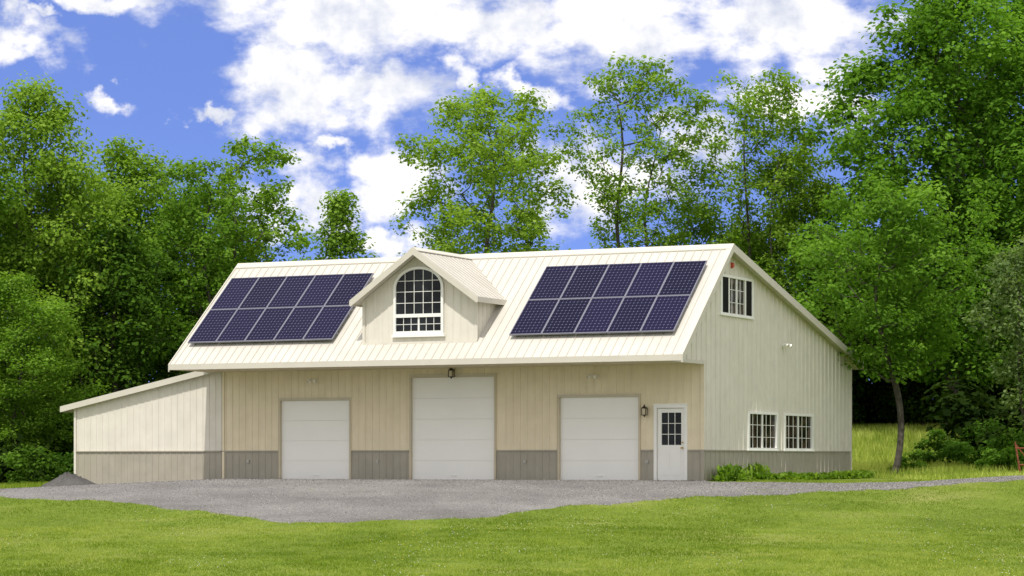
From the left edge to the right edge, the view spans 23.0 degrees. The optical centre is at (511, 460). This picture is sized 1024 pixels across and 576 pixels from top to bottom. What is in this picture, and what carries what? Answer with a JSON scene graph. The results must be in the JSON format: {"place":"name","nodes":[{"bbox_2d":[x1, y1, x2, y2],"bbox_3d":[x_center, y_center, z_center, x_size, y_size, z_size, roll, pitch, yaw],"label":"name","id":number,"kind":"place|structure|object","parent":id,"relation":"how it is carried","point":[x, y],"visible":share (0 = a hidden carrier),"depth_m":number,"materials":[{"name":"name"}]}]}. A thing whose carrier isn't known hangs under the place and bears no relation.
{"place":"outdoors","nodes":[
{"label":"outdoors","id":0,"kind":"place"},
{"bbox_2d":[0,431,1023,575],"bbox_3d":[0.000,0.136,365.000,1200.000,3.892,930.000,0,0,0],"label":"ground","id":1,"kind":"structure","parent":0,"point":[797,504],"depth_m":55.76,"materials":[{"name":"green plant"}]},
{"bbox_2d":[0,155,34,431],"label":"deciduous tree","id":2,"kind":"object","parent":1,"relation":"on","point":[8,187],"visible":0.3,"depth_m":89.49,"materials":[{"name":"green plant"}]},
{"bbox_2d":[0,481,47,488],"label":"verge grass","id":3,"kind":"structure","parent":1,"relation":"on","point":[17,485],"depth_m":73.75,"materials":[{"name":"green plant"}]},
{"bbox_2d":[0,444,71,483],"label":"bush","id":4,"kind":"object","parent":1,"relation":"on","point":[21,463],"visible":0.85,"depth_m":81.52,"materials":[{"name":"green plant"}]},
{"bbox_2d":[0,432,72,483],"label":"undergrowth","id":5,"kind":"object","parent":1,"relation":"on","point":[5,468],"visible":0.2,"depth_m":84.40,"materials":[{"name":"green plant"}]},
{"bbox_2d":[0,201,106,455],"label":"deciduous tree","id":6,"kind":"object","parent":1,"relation":"on","point":[43,281],"visible":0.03,"depth_m":94.53,"materials":[{"name":"green plant"}]},
{"bbox_2d":[0,269,115,463],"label":"deciduous tree","id":7,"kind":"object","parent":1,"relation":"on","point":[12,328],"visible":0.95,"depth_m":85.40,"materials":[{"name":"green plant"}]},
{"bbox_2d":[49,452,73,478],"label":"bush","id":8,"kind":"object","parent":1,"relation":"on","point":[69,463],"visible":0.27,"depth_m":83.15,"materials":[{"name":"green plant"}]},
{"bbox_2d":[41,471,95,486],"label":"gravel heap","id":9,"kind":"object","parent":1,"relation":"on","point":[66,479],"visible":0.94,"depth_m":74.21,"materials":[{"name":"grey gravel"}]},
{"bbox_2d":[0,70,142,456],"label":"deciduous tree","id":10,"kind":"object","parent":1,"relation":"on","point":[47,169],"visible":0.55,"depth_m":90.83,"materials":[{"name":"green plant"}]},
{"bbox_2d":[18,215,194,456],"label":"deciduous tree","id":11,"kind":"object","parent":1,"relation":"on","point":[144,306],"visible":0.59,"depth_m":90.27,"materials":[{"name":"green plant"}]},
{"bbox_2d":[37,182,180,451],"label":"deciduous tree","id":12,"kind":"object","parent":1,"relation":"on","point":[119,267],"visible":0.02,"depth_m":98.28,"materials":[{"name":"green plant"}]},
{"bbox_2d":[35,134,230,393],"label":"deciduous tree","id":13,"kind":"object","parent":1,"relation":"on","point":[144,180],"visible":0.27,"depth_m":95.25,"materials":[{"name":"green plant"}]},
{"bbox_2d":[129,262,224,378],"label":"deciduous tree","id":14,"kind":"object","parent":1,"relation":"on","point":[178,278],"visible":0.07,"depth_m":95.08,"materials":[{"name":"green plant"}]},
{"bbox_2d":[103,178,278,375],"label":"deciduous tree","id":15,"kind":"object","parent":1,"relation":"on","point":[188,190],"visible":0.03,"depth_m":98.28,"materials":[{"name":"green plant"}]},
{"bbox_2d":[131,155,251,375],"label":"deciduous tree","id":16,"kind":"object","parent":1,"relation":"on","point":[187,171],"visible":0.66,"depth_m":92.52,"materials":[{"name":"green plant"}]},
{"bbox_2d":[184,133,316,312],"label":"deciduous tree","id":17,"kind":"object","parent":1,"relation":"on","point":[270,157],"visible":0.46,"depth_m":94.63,"materials":[{"name":"green plant"}]},
{"bbox_2d":[277,254,314,260],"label":"deciduous tree","id":18,"kind":"object","parent":1,"relation":"on","point":[303,259],"visible":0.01,"depth_m":100.67,"materials":[{"name":"green plant"}]},
{"bbox_2d":[310,187,380,259],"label":"young tree","id":19,"kind":"object","parent":1,"relation":"on","point":[346,241],"visible":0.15,"depth_m":97.63,"materials":[{"name":"green plant"}]},
{"bbox_2d":[60,243,863,483],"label":"barn","id":20,"kind":"structure","parent":1,"relation":"on","point":[422,364],"depth_m":72.88,"materials":[{"name":"beige metal"}]},
{"bbox_2d":[188,309,236,342],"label":"solar panel","id":21,"kind":"object","parent":20,"relation":"attached to","point":[212,326],"visible":1,"depth_m":75.27,"materials":[{"name":"glass"}]},
{"bbox_2d":[210,277,258,309],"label":"solar panel","id":22,"kind":"object","parent":20,"relation":"attached to","point":[234,293],"visible":1,"depth_m":76.40,"materials":[{"name":"glass"}]},
{"bbox_2d":[216,308,265,342],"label":"solar panel","id":23,"kind":"object","parent":20,"relation":"attached to","point":[240,325],"visible":1,"depth_m":74.84,"materials":[{"name":"glass"}]},
{"bbox_2d":[238,276,286,308],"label":"solar panel","id":24,"kind":"object","parent":20,"relation":"attached to","point":[262,292],"visible":1,"depth_m":75.97,"materials":[{"name":"glass"}]},
{"bbox_2d":[245,307,294,341],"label":"solar panel","id":25,"kind":"object","parent":20,"relation":"attached to","point":[269,324],"visible":1,"depth_m":74.40,"materials":[{"name":"glass"}]},
{"bbox_2d":[267,275,314,307],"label":"solar panel","id":26,"kind":"object","parent":20,"relation":"attached to","point":[291,291],"visible":1,"depth_m":75.53,"materials":[{"name":"glass"}]},
{"bbox_2d":[273,306,323,340],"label":"solar panel","id":27,"kind":"object","parent":20,"relation":"attached to","point":[298,323],"visible":1,"depth_m":73.97,"materials":[{"name":"glass"}]},
{"bbox_2d":[278,397,350,478],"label":"garage door","id":28,"kind":"structure","parent":20,"relation":"in","point":[314,434],"depth_m":74.99,"materials":[{"name":"white paint"}]},
{"bbox_2d":[295,274,343,306],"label":"solar panel","id":29,"kind":"object","parent":20,"relation":"attached to","point":[320,289],"visible":1,"depth_m":75.10,"materials":[{"name":"glass"}]},
{"bbox_2d":[303,306,352,340],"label":"solar panel","id":30,"kind":"object","parent":20,"relation":"attached to","point":[328,322],"visible":0.97,"depth_m":73.53,"materials":[{"name":"glass"}]},
{"bbox_2d":[324,273,373,305],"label":"solar panel","id":31,"kind":"object","parent":20,"relation":"attached to","point":[348,288],"visible":0.85,"depth_m":74.71,"materials":[{"name":"glass"}]},
{"bbox_2d":[409,374,495,479],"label":"garage door","id":32,"kind":"structure","parent":20,"relation":"in","point":[452,422],"depth_m":72.97,"materials":[{"name":"white paint"}]},
{"bbox_2d":[509,299,558,335],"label":"solar panel","id":33,"kind":"object","parent":20,"relation":"attached to","point":[533,317],"visible":1,"depth_m":70.62,"materials":[{"name":"glass"}]},
{"bbox_2d":[528,265,577,299],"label":"solar panel","id":34,"kind":"object","parent":20,"relation":"attached to","point":[553,282],"visible":1,"depth_m":71.75,"materials":[{"name":"glass"}]},
{"bbox_2d":[541,298,591,334],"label":"solar panel","id":35,"kind":"object","parent":20,"relation":"attached to","point":[566,316],"visible":1,"depth_m":70.19,"materials":[{"name":"glass"}]},
{"bbox_2d":[560,264,608,298],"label":"solar panel","id":36,"kind":"object","parent":20,"relation":"attached to","point":[584,281],"visible":1,"depth_m":71.31,"materials":[{"name":"glass"}]},
{"bbox_2d":[574,297,623,333],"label":"solar panel","id":37,"kind":"object","parent":20,"relation":"attached to","point":[599,314],"visible":1,"depth_m":69.75,"materials":[{"name":"glass"}]},
{"bbox_2d":[557,393,640,479],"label":"garage door","id":38,"kind":"structure","parent":20,"relation":"in","point":[599,435],"depth_m":70.93,"materials":[{"name":"white paint"}]},
{"bbox_2d":[592,263,640,297],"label":"solar panel","id":39,"kind":"object","parent":20,"relation":"attached to","point":[616,280],"visible":1,"depth_m":70.88,"materials":[{"name":"glass"}]},
{"bbox_2d":[607,296,656,332],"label":"solar panel","id":40,"kind":"object","parent":20,"relation":"attached to","point":[632,313],"visible":1,"depth_m":69.32,"materials":[{"name":"glass"}]},
{"bbox_2d":[625,262,673,296],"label":"solar panel","id":41,"kind":"object","parent":20,"relation":"attached to","point":[649,279],"visible":1,"depth_m":70.44,"materials":[{"name":"glass"}]},
{"bbox_2d":[640,295,690,332],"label":"solar panel","id":42,"kind":"object","parent":20,"relation":"attached to","point":[665,313],"visible":1,"depth_m":68.88,"materials":[{"name":"glass"}]},
{"bbox_2d":[653,403,687,480],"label":"door","id":43,"kind":"structure","parent":20,"relation":"in","point":[670,420],"depth_m":69.95,"materials":[{"name":"white paint"}]},
{"bbox_2d":[658,260,706,295],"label":"solar panel","id":44,"kind":"object","parent":20,"relation":"attached to","point":[683,277],"visible":1,"depth_m":70.01,"materials":[{"name":"glass"}]},
{"bbox_2d":[719,274,754,319],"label":"gable window","id":45,"kind":"structure","parent":20,"relation":"in","point":[736,293],"depth_m":71.80,"materials":[{"name":"white paint"}]},
{"bbox_2d":[747,411,779,450],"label":"window","id":46,"kind":"structure","parent":20,"relation":"in","point":[762,427],"depth_m":73.72,"materials":[{"name":"glass"}]},
{"bbox_2d":[783,413,813,450],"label":"window","id":47,"kind":"structure","parent":20,"relation":"in","point":[798,429],"depth_m":76.54,"materials":[{"name":"glass"}]},
{"bbox_2d":[388,82,579,256],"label":"deciduous tree","id":48,"kind":"object","parent":1,"relation":"on","point":[491,175],"visible":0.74,"depth_m":97.05,"materials":[{"name":"green plant"}]},
{"bbox_2d":[544,51,723,248],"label":"deciduous tree","id":49,"kind":"object","parent":1,"relation":"on","point":[610,194],"visible":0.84,"depth_m":99.58,"materials":[{"name":"green plant"}]},
{"bbox_2d":[648,190,760,253],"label":"deciduous tree","id":50,"kind":"object","parent":1,"relation":"on","point":[685,206],"visible":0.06,"depth_m":102.38,"materials":[{"name":"green plant"}]},
{"bbox_2d":[710,464,748,480],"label":"garden plant","id":51,"kind":"object","parent":1,"relation":"on","point":[728,474],"visible":0.97,"depth_m":69.40,"materials":[{"name":"green plant"}]},
{"bbox_2d":[712,462,750,479],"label":"garden plant","id":52,"kind":"object","parent":1,"relation":"on","point":[741,470],"visible":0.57,"depth_m":70.04,"materials":[{"name":"green plant"}]},
{"bbox_2d":[739,468,752,478],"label":"garden plant","id":53,"kind":"object","parent":1,"relation":"on","point":[748,472],"visible":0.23,"depth_m":70.97,"materials":[{"name":"green plant"}]},
{"bbox_2d":[667,64,838,305],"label":"deciduous tree","id":54,"kind":"object","parent":1,"relation":"on","point":[774,112],"visible":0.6,"depth_m":100.51,"materials":[{"name":"green plant"}]},
{"bbox_2d":[721,224,787,287],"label":"deciduous tree","id":55,"kind":"object","parent":1,"relation":"on","point":[747,251],"depth_m":104.65,"materials":[{"name":"green plant"}]},
{"bbox_2d":[742,462,772,477],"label":"garden plant","id":56,"kind":"object","parent":1,"relation":"on","point":[759,467],"visible":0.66,"depth_m":71.78,"materials":[{"name":"green plant"}]},
{"bbox_2d":[749,471,773,479],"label":"garden plant","id":57,"kind":"object","parent":1,"relation":"on","point":[759,475],"visible":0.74,"depth_m":71.42,"materials":[{"name":"green plant"}]},
{"bbox_2d":[770,473,784,479],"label":"garden plant","id":58,"kind":"object","parent":1,"relation":"on","point":[777,476],"visible":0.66,"depth_m":72.22,"materials":[{"name":"green plant"}]},
{"bbox_2d":[784,474,802,479],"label":"garden plant","id":59,"kind":"object","parent":1,"relation":"on","point":[793,477],"visible":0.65,"depth_m":72.84,"materials":[{"name":"green plant"}]},
{"bbox_2d":[781,472,806,479],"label":"garden plant","id":60,"kind":"object","parent":1,"relation":"on","point":[792,474],"visible":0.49,"depth_m":73.30,"materials":[{"name":"green plant"}]},
{"bbox_2d":[722,145,871,346],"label":"deciduous tree","id":61,"kind":"object","parent":1,"relation":"on","point":[803,194],"visible":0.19,"depth_m":101.74,"materials":[{"name":"green plant"}]},
{"bbox_2d":[801,472,827,479],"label":"garden plant","id":62,"kind":"object","parent":1,"relation":"on","point":[815,475],"visible":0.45,"depth_m":74.66,"materials":[{"name":"green plant"}]},
{"bbox_2d":[820,472,836,478],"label":"garden plant","id":63,"kind":"object","parent":1,"relation":"on","point":[833,476],"visible":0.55,"depth_m":76.36,"materials":[{"name":"green plant"}]},
{"bbox_2d":[785,248,889,427],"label":"deciduous tree","id":64,"kind":"object","parent":1,"relation":"on","point":[856,411],"visible":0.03,"depth_m":105.72,"materials":[{"name":"green plant"}]},
{"bbox_2d":[831,470,846,478],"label":"garden plant","id":65,"kind":"object","parent":1,"relation":"on","point":[838,473],"visible":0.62,"depth_m":77.21,"materials":[{"name":"green plant"}]},
{"bbox_2d":[844,470,861,478],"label":"garden plant","id":66,"kind":"object","parent":1,"relation":"on","point":[850,474],"visible":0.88,"depth_m":77.65,"materials":[{"name":"green plant"}]},
{"bbox_2d":[854,469,872,476],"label":"garden plant","id":67,"kind":"object","parent":1,"relation":"on","point":[871,472],"visible":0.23,"depth_m":79.71,"materials":[{"name":"green plant"}]},
{"bbox_2d":[857,472,871,478],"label":"garden plant","id":68,"kind":"object","parent":1,"relation":"on","point":[864,475],"visible":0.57,"depth_m":78.35,"materials":[{"name":"green plant"}]},
{"bbox_2d":[758,259,1014,426],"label":"woodland","id":69,"kind":"object","parent":1,"relation":"on","point":[867,419],"visible":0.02,"depth_m":108.24,"materials":[{"name":"green plant"}]},
{"bbox_2d":[784,173,1021,474],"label":"deciduous tree","id":70,"kind":"object","parent":1,"relation":"on","point":[896,207],"visible":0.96,"depth_m":79.48,"materials":[{"name":"green plant"}]},
{"bbox_2d":[785,0,1023,431],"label":"maple tree","id":71,"kind":"object","parent":1,"relation":"on","point":[939,23],"visible":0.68,"depth_m":96.04,"materials":[{"name":"green plant"}]},
{"bbox_2d":[887,456,929,471],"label":"bush","id":72,"kind":"object","parent":1,"relation":"on","point":[913,465],"visible":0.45,"depth_m":81.61,"materials":[{"name":"green plant"}]},
{"bbox_2d":[856,218,998,425],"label":"deciduous tree","id":73,"kind":"object","parent":1,"relation":"on","point":[911,403],"visible":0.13,"depth_m":106.37,"materials":[{"name":"green plant"}]},
{"bbox_2d":[904,429,973,463],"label":"bush","id":74,"kind":"object","parent":1,"relation":"on","point":[936,444],"visible":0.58,"depth_m":85.83,"materials":[{"name":"green plant"}]},
{"bbox_2d":[919,375,1023,451],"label":"bush","id":75,"kind":"object","parent":1,"relation":"on","point":[959,411],"visible":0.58,"depth_m":91.42,"materials":[{"name":"green plant"}]},
{"bbox_2d":[937,418,1020,467],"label":"bush","id":76,"kind":"object","parent":1,"relation":"on","point":[960,453],"visible":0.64,"depth_m":83.82,"materials":[{"name":"green plant"}]},
{"bbox_2d":[936,0,1023,387],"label":"maple tree","id":77,"kind":"object","parent":1,"relation":"on","point":[1015,8],"visible":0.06,"depth_m":100.14,"materials":[{"name":"green plant"}]},
{"bbox_2d":[951,198,1023,409],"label":"deciduous tree","id":78,"kind":"object","parent":1,"relation":"on","point":[998,389],"visible":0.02,"depth_m":106.35,"materials":[{"name":"green plant"}]},
{"bbox_2d":[959,235,1023,428],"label":"tree","id":79,"kind":"object","parent":1,"relation":"on","point":[1010,281],"visible":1,"depth_m":77.71,"materials":[{"name":"green plant"}]},
{"bbox_2d":[974,445,1023,471],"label":"bush","id":80,"kind":"object","parent":1,"relation":"on","point":[1008,457],"visible":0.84,"depth_m":79.76,"materials":[{"name":"green plant"}]},
{"bbox_2d":[996,427,1023,466],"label":"bush","id":81,"kind":"object","parent":1,"relation":"on","point":[1012,435],"visible":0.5,"depth_m":82.88,"materials":[{"name":"green plant"}]},
{"bbox_2d":[1014,442,1023,471],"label":"rusty gate","id":82,"kind":"structure","parent":1,"relation":"on","point":[1016,448],"depth_m":76.05,"materials":[{"name":"brown metal"}]},
{"bbox_2d":[0,475,1023,523],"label":"gravel driveway","id":83,"kind":"structure","parent":0,"point":[448,506],"depth_m":64.42,"materials":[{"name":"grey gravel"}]},
{"bbox_2d":[0,0,1023,381],"label":"sky","id":84,"kind":"structure","parent":0,"point":[336,81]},
{"bbox_2d":[852,422,1023,479],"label":"field grass","id":85,"kind":"structure","parent":0,"point":[957,470],"depth_m":87.21,"materials":[{"name":"green plant"}]}
]}

